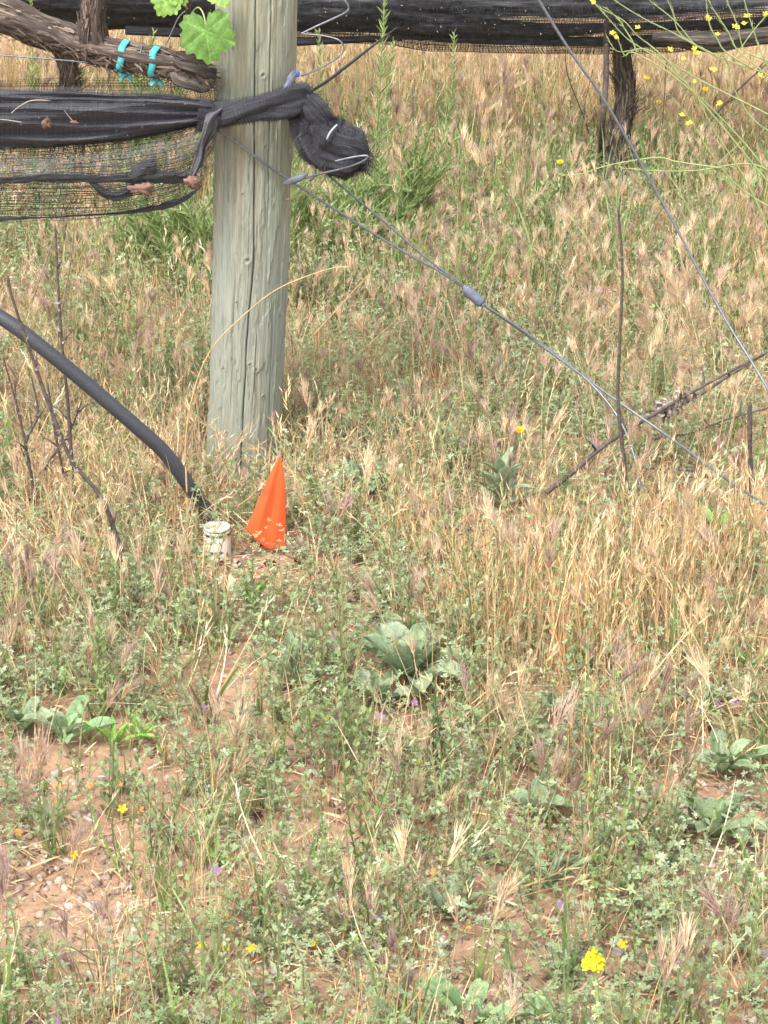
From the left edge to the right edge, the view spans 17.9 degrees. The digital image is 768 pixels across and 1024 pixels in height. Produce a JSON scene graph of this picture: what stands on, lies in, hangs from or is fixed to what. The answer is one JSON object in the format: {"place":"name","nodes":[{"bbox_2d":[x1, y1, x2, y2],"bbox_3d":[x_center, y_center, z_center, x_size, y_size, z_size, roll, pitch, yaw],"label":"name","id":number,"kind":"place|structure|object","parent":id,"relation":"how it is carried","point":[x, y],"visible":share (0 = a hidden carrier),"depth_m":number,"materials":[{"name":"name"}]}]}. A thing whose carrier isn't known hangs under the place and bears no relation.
{"place":"outdoors","nodes":[
{"label":"outdoors","id":0,"kind":"place"},
{"bbox_2d":[0,66,767,1023],"bbox_3d":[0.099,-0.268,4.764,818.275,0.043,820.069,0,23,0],"label":"ground","id":1,"kind":"structure","parent":0,"point":[28,910],"depth_m":3.30,"materials":[{"name":"soil"}]},
{"bbox_2d":[3,357,37,525],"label":"dry stalk","id":2,"kind":"object","parent":1,"relation":"on","point":[15,397],"visible":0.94,"depth_m":3.98,"materials":[{"name":"plant"}]},
{"bbox_2d":[0,546,46,581],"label":"rosette plant","id":3,"kind":"object","parent":1,"relation":"on","point":[23,576],"visible":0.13,"depth_m":3.83,"materials":[{"name":"green plant"}]},
{"bbox_2d":[3,696,55,734],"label":"rosette plant","id":4,"kind":"object","parent":1,"relation":"on","point":[26,727],"visible":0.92,"depth_m":3.35,"materials":[{"name":"green plant"}]},
{"bbox_2d":[14,376,45,502],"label":"dry stalk","id":5,"kind":"object","parent":1,"relation":"on","point":[37,417],"visible":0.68,"depth_m":4.08,"materials":[{"name":"plant"}]},
{"bbox_2d":[24,0,43,196],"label":"tall weed","id":6,"kind":"object","parent":1,"relation":"on","point":[30,69],"visible":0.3,"depth_m":5.73,"materials":[{"name":"green plant"}]},
{"bbox_2d":[18,190,65,350],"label":"dry stalk","id":7,"kind":"object","parent":1,"relation":"on","point":[44,264],"visible":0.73,"depth_m":4.83,"materials":[{"name":"plant"}]},
{"bbox_2d":[19,401,91,518],"bbox_3d":[-0.545,-0.085,4.029,0.134,0.214,0.042,0,23,0],"label":"dry stalk","id":8,"kind":"object","parent":1,"relation":"on","point":[56,451],"visible":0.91,"depth_m":4.01,"materials":[{"name":"plant"}]},
{"bbox_2d":[53,226,76,519],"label":"dry stalk","id":9,"kind":"object","parent":1,"relation":"on","point":[62,342],"visible":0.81,"depth_m":3.93,"materials":[{"name":"plant"}]},
{"bbox_2d":[42,383,87,509],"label":"dry stalk","id":10,"kind":"object","parent":1,"relation":"on","point":[57,445],"visible":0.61,"depth_m":4.05,"materials":[{"name":"plant"}]},
{"bbox_2d":[56,218,75,382],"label":"dry stalk","id":11,"kind":"object","parent":1,"relation":"on","point":[66,282],"visible":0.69,"depth_m":4.61,"materials":[{"name":"plant"}]},
{"bbox_2d":[3,276,130,603],"bbox_3d":[-0.473,-0.103,3.672,0.170,0.538,0.044,0,23,0],"label":"dry stalk","id":12,"kind":"object","parent":1,"relation":"on","point":[68,453],"visible":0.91,"depth_m":3.65,"materials":[{"name":"plant"}]},
{"bbox_2d":[20,694,117,743],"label":"rosette plant","id":13,"kind":"object","parent":1,"relation":"on","point":[71,719],"visible":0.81,"depth_m":3.33,"materials":[{"name":"green plant"}]},
{"bbox_2d":[45,52,96,173],"bbox_3d":[-0.805,-1.052,6.029,0.159,0.492,0.153,15,27,32],"label":"vine trunk","id":14,"kind":"object","parent":1,"relation":"on","point":[69,70],"visible":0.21,"depth_m":6.00,"materials":[{"name":"brown plant"}]},
{"bbox_2d":[63,329,135,387],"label":"dry stalk","id":15,"kind":"object","parent":1,"relation":"on","point":[113,365],"visible":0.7,"depth_m":4.62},
{"bbox_2d":[0,308,216,523],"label":"irrigation hose","id":16,"kind":"object","parent":1,"relation":"on","point":[158,446],"visible":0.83,"depth_m":3.89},
{"bbox_2d":[117,804,127,824],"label":"yellow flower","id":17,"kind":"object","parent":1,"relation":"on","point":[122,808],"visible":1,"depth_m":3.15,"materials":[{"name":"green plant"}]},
{"bbox_2d":[85,714,162,743],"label":"rosette plant","id":18,"kind":"object","parent":1,"relation":"on","point":[112,731],"visible":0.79,"depth_m":3.32,"materials":[{"name":"green plant"}]},
{"bbox_2d":[83,188,183,284],"bbox_3d":[-0.537,-0.604,5.285,0.237,0.224,0.078,4,23,10],"label":"tall weed","id":19,"kind":"object","parent":1,"relation":"on","point":[141,234],"visible":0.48,"depth_m":5.28,"materials":[{"name":"green plant"}]},
{"bbox_2d":[126,709,161,740],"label":"rosette plant","id":20,"kind":"object","parent":1,"relation":"on","point":[142,730],"visible":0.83,"depth_m":3.34,"materials":[{"name":"green plant"}]},
{"bbox_2d":[115,28,183,200],"bbox_3d":[-0.552,-0.937,5.805,0.214,0.423,0.101,16,27,33],"label":"tall weed","id":21,"kind":"object","parent":1,"relation":"on","point":[152,42],"visible":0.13,"depth_m":5.80,"materials":[{"name":"green plant"}]},
{"bbox_2d":[132,172,212,289],"bbox_3d":[-0.440,-0.605,5.226,0.217,0.270,0.085,0,23,0],"label":"tall weed","id":22,"kind":"object","parent":1,"relation":"on","point":[182,212],"visible":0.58,"depth_m":5.22,"materials":[{"name":"green plant"}]},
{"bbox_2d":[142,205,212,294],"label":"tall weed","id":23,"kind":"object","parent":1,"relation":"on","point":[204,230],"visible":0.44,"depth_m":5.20,"materials":[{"name":"green plant"}]},
{"bbox_2d":[160,472,257,501],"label":"dry stalk","id":24,"kind":"object","parent":1,"relation":"on","point":[179,497],"visible":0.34,"depth_m":4.11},
{"bbox_2d":[181,834,244,861],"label":"rosette plant","id":25,"kind":"object","parent":1,"relation":"on","point":[221,857],"visible":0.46,"depth_m":3.06,"materials":[{"name":"green plant"}]},
{"bbox_2d":[203,521,230,559],"bbox_3d":[-0.270,0.069,3.951,0.045,0.101,0.045,0,23,0],"label":"pipe stub","id":26,"kind":"object","parent":1,"relation":"on","point":[225,548],"visible":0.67,"depth_m":3.93,"materials":[{"name":"white plastic"}]},
{"bbox_2d":[188,411,260,492],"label":"dry stalk","id":27,"kind":"object","parent":1,"relation":"on","point":[227,444],"visible":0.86,"depth_m":4.07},
{"bbox_2d":[207,0,296,480],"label":"wooden post","id":28,"kind":"object","parent":1,"relation":"on","point":[251,228],"visible":0.66,"depth_m":4.09,"materials":[{"name":"grey wood"}]},
{"bbox_2d":[0,54,216,77],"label":"trellis wire","id":29,"kind":"object","parent":28,"relation":"attached to","point":[44,58],"visible":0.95,"depth_m":3.99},
{"bbox_2d":[0,0,234,93],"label":"grapevine arm","id":30,"kind":"object","parent":28,"relation":"attached to","point":[204,43],"visible":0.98,"depth_m":3.96},
{"bbox_2d":[116,39,131,82],"bbox_3d":[-0.424,-0.741,3.997,0.023,0.073,0.056,3,23,7],"label":"tie tape","id":31,"kind":"object","parent":30,"relation":"attached to","point":[123,44],"visible":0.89,"depth_m":3.97,"materials":[{"name":"plastic"}]},
{"bbox_2d":[147,46,162,87],"bbox_3d":[-0.371,-0.730,3.989,0.022,0.070,0.053,5,23,13],"label":"tie tape","id":32,"kind":"object","parent":30,"relation":"attached to","point":[152,53],"visible":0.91,"depth_m":3.97,"materials":[{"name":"plastic"}]},
{"bbox_2d":[164,11,184,48],"bbox_3d":[-0.338,-0.785,3.955,0.043,0.067,0.002,0,23,0],"label":"short wire","id":33,"kind":"object","parent":30,"relation":"attached to","point":[173,29],"visible":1,"depth_m":3.95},
{"bbox_2d":[0,73,382,222],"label":"bird netting","id":34,"kind":"object","parent":28,"relation":"attached to","point":[324,137],"visible":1,"depth_m":3.97,"materials":[{"name":"plastic"}]},
{"bbox_2d":[41,116,50,129],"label":"dead leaf","id":35,"kind":"object","parent":34,"relation":"attached to","point":[46,123],"visible":1,"depth_m":3.93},
{"bbox_2d":[0,97,187,136],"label":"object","id":36,"kind":"object","parent":34,"relation":"attached to","point":[38,117],"visible":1,"depth_m":3.93,"materials":[{"name":"plant"}]},
{"bbox_2d":[127,183,152,196],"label":"dead leaf","id":37,"kind":"object","parent":34,"relation":"attached to","point":[145,189],"visible":1,"depth_m":3.99,"materials":[{"name":"plant"}]},
{"bbox_2d":[183,176,200,188],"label":"dead leaf","id":38,"kind":"object","parent":34,"relation":"attached to","point":[192,182],"visible":1,"depth_m":3.97,"materials":[{"name":"plant"}]},
{"bbox_2d":[286,0,349,81],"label":"coiled wire","id":39,"kind":"object","parent":34,"relation":"attached to","point":[305,33],"visible":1,"depth_m":3.95,"materials":[{"name":"grey metal"}]},
{"bbox_2d":[283,155,368,185],"bbox_3d":[-0.097,-0.559,3.987,0.159,0.070,0.022,13,26,29],"label":"wire anchor","id":40,"kind":"object","parent":34,"relation":"attached to","point":[294,179],"visible":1,"depth_m":4.00,"materials":[{"name":"metal"}]},
{"bbox_2d":[312,27,396,91],"bbox_3d":[-0.065,-0.726,3.977,0.174,0.139,0.009,5,23,13],"label":"black tube","id":41,"kind":"object","parent":34,"relation":"attached to","point":[345,67],"visible":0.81,"depth_m":3.97,"materials":[{"name":"plastic"}]},
{"bbox_2d":[286,177,326,199],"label":"curly stem","id":42,"kind":"object","parent":28,"relation":"attached to","point":[309,191],"visible":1,"depth_m":4.05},
{"bbox_2d":[217,130,767,507],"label":"guy wire","id":43,"kind":"object","parent":28,"relation":"attached to","point":[474,296],"visible":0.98,"depth_m":4.09,"materials":[{"name":"metal"}]},
{"bbox_2d":[240,579,268,610],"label":"rosette plant","id":44,"kind":"object","parent":1,"relation":"on","point":[261,588],"visible":0.45,"depth_m":3.70,"materials":[{"name":"green plant"}]},
{"bbox_2d":[246,453,285,549],"bbox_3d":[-0.190,0.000,3.926,0.065,0.200,0.027,6,23,13],"label":"marker flag","id":45,"kind":"object","parent":1,"relation":"on","point":[271,503],"visible":0.97,"depth_m":3.92,"materials":[{"name":"orange plastic"}]},
{"bbox_2d":[184,266,350,545],"bbox_3d":[-0.185,-0.158,3.867,0.269,0.484,0.003,0,23,0],"label":"dry stalk","id":46,"kind":"object","parent":1,"relation":"on","point":[199,375],"visible":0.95,"depth_m":3.84,"materials":[{"name":"plant"}]},
{"bbox_2d":[191,525,349,555],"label":"dry stalk","id":47,"kind":"object","parent":1,"relation":"on","point":[241,553],"visible":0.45,"depth_m":3.93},
{"bbox_2d":[289,79,302,273],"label":"tall weed","id":48,"kind":"object","parent":1,"relation":"on","point":[295,190],"visible":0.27,"depth_m":5.17,"materials":[{"name":"green plant"}]},
{"bbox_2d":[253,628,343,687],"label":"rosette plant","id":49,"kind":"object","parent":1,"relation":"on","point":[291,668],"visible":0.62,"depth_m":3.47,"materials":[{"name":"green plant"}]},
{"bbox_2d":[310,27,326,181],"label":"tall weed","id":50,"kind":"object","parent":1,"relation":"on","point":[320,65],"visible":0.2,"depth_m":5.76,"materials":[{"name":"green plant"}]},
{"bbox_2d":[291,276,366,360],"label":"dry stalk","id":51,"kind":"object","parent":1,"relation":"on","point":[322,325],"visible":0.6,"depth_m":4.78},
{"bbox_2d":[290,166,371,263],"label":"tall weed","id":52,"kind":"object","parent":1,"relation":"on","point":[304,207],"visible":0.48,"depth_m":5.41,"materials":[{"name":"green plant"}]},
{"bbox_2d":[306,199,392,278],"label":"tall weed","id":53,"kind":"object","parent":1,"relation":"on","point":[317,240],"visible":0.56,"depth_m":5.28,"materials":[{"name":"green plant"}]},
{"bbox_2d":[340,706,398,739],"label":"rosette plant","id":54,"kind":"object","parent":1,"relation":"on","point":[367,717],"visible":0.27,"depth_m":3.34,"materials":[{"name":"green plant"}]},
{"bbox_2d":[325,158,414,258],"bbox_3d":[-0.032,-0.687,5.471,0.212,0.242,0.148,0,23,0],"label":"tall weed","id":55,"kind":"object","parent":1,"relation":"on","point":[365,192],"visible":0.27,"depth_m":5.42,"materials":[{"name":"green plant"}]},
{"bbox_2d":[340,459,402,491],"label":"rosette plant","id":56,"kind":"object","parent":1,"relation":"on","point":[359,479],"visible":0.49,"depth_m":4.17,"materials":[{"name":"green plant"}]},
{"bbox_2d":[363,0,396,227],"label":"tall weed","id":57,"kind":"object","parent":1,"relation":"on","point":[380,104],"visible":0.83,"depth_m":5.34,"materials":[{"name":"green plant"}]},
{"bbox_2d":[0,16,767,1023],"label":"leafy weeds","id":58,"kind":"object","parent":1,"relation":"on","point":[360,808],"visible":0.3,"depth_m":3.44,"materials":[{"name":"green plant"}]},
{"bbox_2d":[0,34,767,1023],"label":"clover cover","id":59,"kind":"object","parent":1,"relation":"on","point":[314,914],"visible":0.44,"depth_m":3.50,"materials":[{"name":"green plant"}]},
{"bbox_2d":[0,9,767,1023],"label":"dry grass","id":60,"kind":"structure","parent":1,"relation":"on","point":[586,561],"depth_m":3.89,"materials":[{"name":"plant"}]},
{"bbox_2d":[0,7,767,1023],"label":"brome grass","id":61,"kind":"structure","parent":1,"relation":"on","point":[684,279],"depth_m":4.55,"materials":[{"name":"plant"}]},
{"bbox_2d":[0,19,767,1023],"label":"green grass","id":62,"kind":"structure","parent":1,"relation":"on","point":[478,973],"depth_m":4.87,"materials":[{"name":"green plant"}]},
{"bbox_2d":[0,176,767,1023],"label":"soil crumbs","id":63,"kind":"object","parent":1,"relation":"on","point":[42,874],"visible":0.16,"depth_m":3.09,"materials":[{"name":"soil"}]},
{"bbox_2d":[0,60,767,1023],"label":"dry litter","id":64,"kind":"object","parent":1,"relation":"on","point":[336,818],"visible":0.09,"depth_m":3.18,"materials":[{"name":"plant"}]},
{"bbox_2d":[348,668,420,702],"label":"rosette plant","id":65,"kind":"object","parent":1,"relation":"on","point":[386,678],"visible":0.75,"depth_m":3.42,"materials":[{"name":"green plant"}]},
{"bbox_2d":[356,178,448,269],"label":"tall weed","id":66,"kind":"object","parent":1,"relation":"on","point":[399,216],"visible":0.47,"depth_m":5.33,"materials":[{"name":"green plant"}]},
{"bbox_2d":[379,612,434,629],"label":"rosette plant","id":67,"kind":"object","parent":1,"relation":"on","point":[398,618],"visible":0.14,"depth_m":3.57,"materials":[{"name":"green plant"}]},
{"bbox_2d":[361,620,476,692],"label":"rosette plant","id":68,"kind":"object","parent":1,"relation":"on","point":[378,640],"visible":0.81,"depth_m":3.45,"materials":[{"name":"green plant"}]},
{"bbox_2d":[381,121,462,243],"bbox_3d":[0.082,-0.731,5.492,0.213,0.307,0.093,0,23,0],"label":"tall weed","id":69,"kind":"object","parent":1,"relation":"on","point":[427,184],"visible":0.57,"depth_m":5.47,"materials":[{"name":"green plant"}]},
{"bbox_2d":[418,276,442,440],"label":"dry stalk","id":70,"kind":"object","parent":1,"relation":"on","point":[427,385],"visible":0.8,"depth_m":4.37,"materials":[{"name":"plant"}]},
{"bbox_2d":[422,29,461,222],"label":"tall weed","id":71,"kind":"object","parent":1,"relation":"on","point":[450,103],"visible":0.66,"depth_m":5.48,"materials":[{"name":"green plant"}]},
{"bbox_2d":[416,875,485,914],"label":"rosette plant","id":72,"kind":"object","parent":1,"relation":"on","point":[438,901],"visible":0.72,"depth_m":2.96,"materials":[{"name":"green plant"}]},
{"bbox_2d":[434,436,474,464],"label":"rosette plant","id":73,"kind":"object","parent":1,"relation":"on","point":[458,446],"visible":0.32,"depth_m":4.27,"materials":[{"name":"green plant"}]},
{"bbox_2d":[415,976,553,1023],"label":"rosette plant","id":74,"kind":"object","parent":1,"relation":"on","point":[454,998],"visible":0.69,"depth_m":2.73,"materials":[{"name":"green plant"}]},
{"bbox_2d":[472,446,547,506],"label":"rosette plant","id":75,"kind":"object","parent":1,"relation":"on","point":[502,469],"visible":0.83,"depth_m":4.08,"materials":[{"name":"green plant"}]},
{"bbox_2d":[515,426,523,483],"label":"yellow daisy","id":76,"kind":"object","parent":1,"relation":"on","point":[519,429],"visible":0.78,"depth_m":4.17,"materials":[{"name":"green plant"}]},
{"bbox_2d":[509,775,575,818],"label":"rosette plant","id":77,"kind":"object","parent":1,"relation":"on","point":[523,796],"visible":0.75,"depth_m":3.16,"materials":[{"name":"green plant"}]},
{"bbox_2d":[512,828,605,892],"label":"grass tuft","id":78,"kind":"object","parent":1,"relation":"on","point":[559,876],"visible":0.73,"depth_m":3.00,"materials":[{"name":"green plant"}]},
{"bbox_2d":[542,692,612,724],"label":"rosette plant","id":79,"kind":"object","parent":1,"relation":"on","point":[550,698],"visible":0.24,"depth_m":3.38,"materials":[{"name":"green plant"}]},
{"bbox_2d":[565,47,595,165],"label":"dry stalk","id":80,"kind":"object","parent":1,"relation":"on","point":[576,98],"visible":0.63,"depth_m":6.13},
{"bbox_2d":[567,329,617,413],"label":"dry stalk","id":81,"kind":"object","parent":1,"relation":"on","point":[591,368],"visible":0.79,"depth_m":4.54,"materials":[{"name":"plant"}]},
{"bbox_2d":[581,948,605,1023],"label":"mustard flower","id":82,"kind":"object","parent":1,"relation":"on","point":[593,960],"visible":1,"depth_m":2.55,"materials":[{"name":"yellow plant"}]},
{"bbox_2d":[598,11,608,169],"bbox_3d":[0.543,-1.035,6.021,0.020,0.455,0.251,2,23,4],"label":"thin stake","id":83,"kind":"object","parent":1,"relation":"on","point":[603,111],"visible":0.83,"depth_m":5.91,"materials":[{"name":"metal"}]},
{"bbox_2d":[592,17,647,181],"bbox_3d":[0.593,-1.036,6.018,0.153,0.583,0.178,0,23,0],"label":"vine trunk","id":84,"kind":"object","parent":1,"relation":"on","point":[624,73],"visible":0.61,"depth_m":6.03,"materials":[{"name":"brown plant"}]},
{"bbox_2d":[21,0,767,53],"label":"bird netting","id":85,"kind":"object","parent":84,"relation":"attached to","point":[479,22],"visible":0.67,"depth_m":5.84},
{"bbox_2d":[652,27,767,52],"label":"old vine limb","id":86,"kind":"object","parent":85,"relation":"attached to","point":[708,41],"visible":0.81,"depth_m":5.79,"materials":[{"name":"brown plant"}]},
{"bbox_2d":[615,207,629,527],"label":"dry stalk","id":87,"kind":"object","parent":1,"relation":"on","point":[618,417],"visible":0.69,"depth_m":3.90,"materials":[{"name":"plant"}]},
{"bbox_2d":[617,938,627,954],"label":"yellow flower","id":88,"kind":"object","parent":1,"relation":"on","point":[621,942],"visible":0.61,"depth_m":2.86,"materials":[{"name":"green plant"}]},
{"bbox_2d":[537,0,767,390],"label":"guy wire","id":89,"kind":"object","parent":1,"relation":"on","point":[654,188],"visible":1,"depth_m":4.01,"materials":[{"name":"metal"}]},
{"bbox_2d":[644,63,666,154],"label":"dry stalk","id":90,"kind":"object","parent":1,"relation":"on","point":[663,107],"visible":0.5,"depth_m":6.01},
{"bbox_2d":[545,350,767,494],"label":"branch","id":91,"kind":"object","parent":1,"relation":"on","point":[579,466],"visible":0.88,"depth_m":4.12,"materials":[{"name":"plant"}]},
{"bbox_2d":[644,390,700,423],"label":"curled leaves","id":92,"kind":"object","parent":91,"relation":"hanging from","point":[671,411],"visible":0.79,"depth_m":4.20,"materials":[{"name":"plant"}]},
{"bbox_2d":[655,354,765,416],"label":"dry stalk","id":93,"kind":"object","parent":91,"relation":"attached to","point":[723,379],"visible":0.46,"depth_m":4.29,"materials":[{"name":"plant"}]},
{"bbox_2d":[555,0,767,228],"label":"mustard plant","id":94,"kind":"object","parent":1,"relation":"on","point":[695,52],"visible":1,"depth_m":5.15,"materials":[{"name":"green plant"}]},
{"bbox_2d":[641,441,708,471],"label":"dry stalk","id":95,"kind":"object","parent":1,"relation":"on","point":[653,468],"visible":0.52,"depth_m":4.20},
{"bbox_2d":[646,163,714,195],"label":"rosette plant","id":96,"kind":"object","parent":1,"relation":"on","point":[675,173],"visible":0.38,"depth_m":5.92,"materials":[{"name":"green plant"}]},
{"bbox_2d":[677,489,727,523],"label":"rosette plant","id":97,"kind":"object","parent":1,"relation":"on","point":[701,500],"visible":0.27,"depth_m":4.04,"materials":[{"name":"green plant"}]},
{"bbox_2d":[673,680,733,706],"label":"rosette plant","id":98,"kind":"object","parent":1,"relation":"on","point":[705,693],"visible":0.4,"depth_m":3.43,"materials":[{"name":"green plant"}]},
{"bbox_2d":[652,396,767,439],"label":"dry stalk","id":99,"kind":"object","parent":1,"relation":"on","point":[683,434],"visible":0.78,"depth_m":4.27,"materials":[{"name":"plant"}]},
{"bbox_2d":[664,787,766,843],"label":"rosette plant","id":100,"kind":"object","parent":1,"relation":"on","point":[706,805],"visible":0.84,"depth_m":3.10,"materials":[{"name":"green plant"}]},
{"bbox_2d":[671,62,767,180],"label":"dry stalk","id":101,"kind":"object","parent":1,"relation":"on","point":[724,104],"visible":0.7,"depth_m":5.95,"materials":[{"name":"plant"}]},
{"bbox_2d":[694,504,746,532],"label":"rosette plant","id":102,"kind":"object","parent":1,"relation":"on","point":[724,516],"visible":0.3,"depth_m":4.02,"materials":[{"name":"green plant"}]},
{"bbox_2d":[690,726,767,775],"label":"rosette plant","id":103,"kind":"object","parent":1,"relation":"on","point":[722,766],"visible":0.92,"depth_m":3.25,"materials":[{"name":"green plant"}]},
{"bbox_2d":[710,169,767,198],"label":"rosette plant","id":104,"kind":"object","parent":1,"relation":"on","point":[736,188],"visible":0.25,"depth_m":5.90,"materials":[{"name":"green plant"}]},
{"bbox_2d":[726,644,767,670],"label":"rosette plant","id":105,"kind":"object","parent":1,"relation":"on","point":[759,656],"visible":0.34,"depth_m":3.53,"materials":[{"name":"green plant"}]},
{"bbox_2d":[747,403,753,536],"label":"dry stalk","id":106,"kind":"object","parent":1,"relation":"on","point":[749,432],"visible":0.71,"depth_m":3.95,"materials":[{"name":"plant"}]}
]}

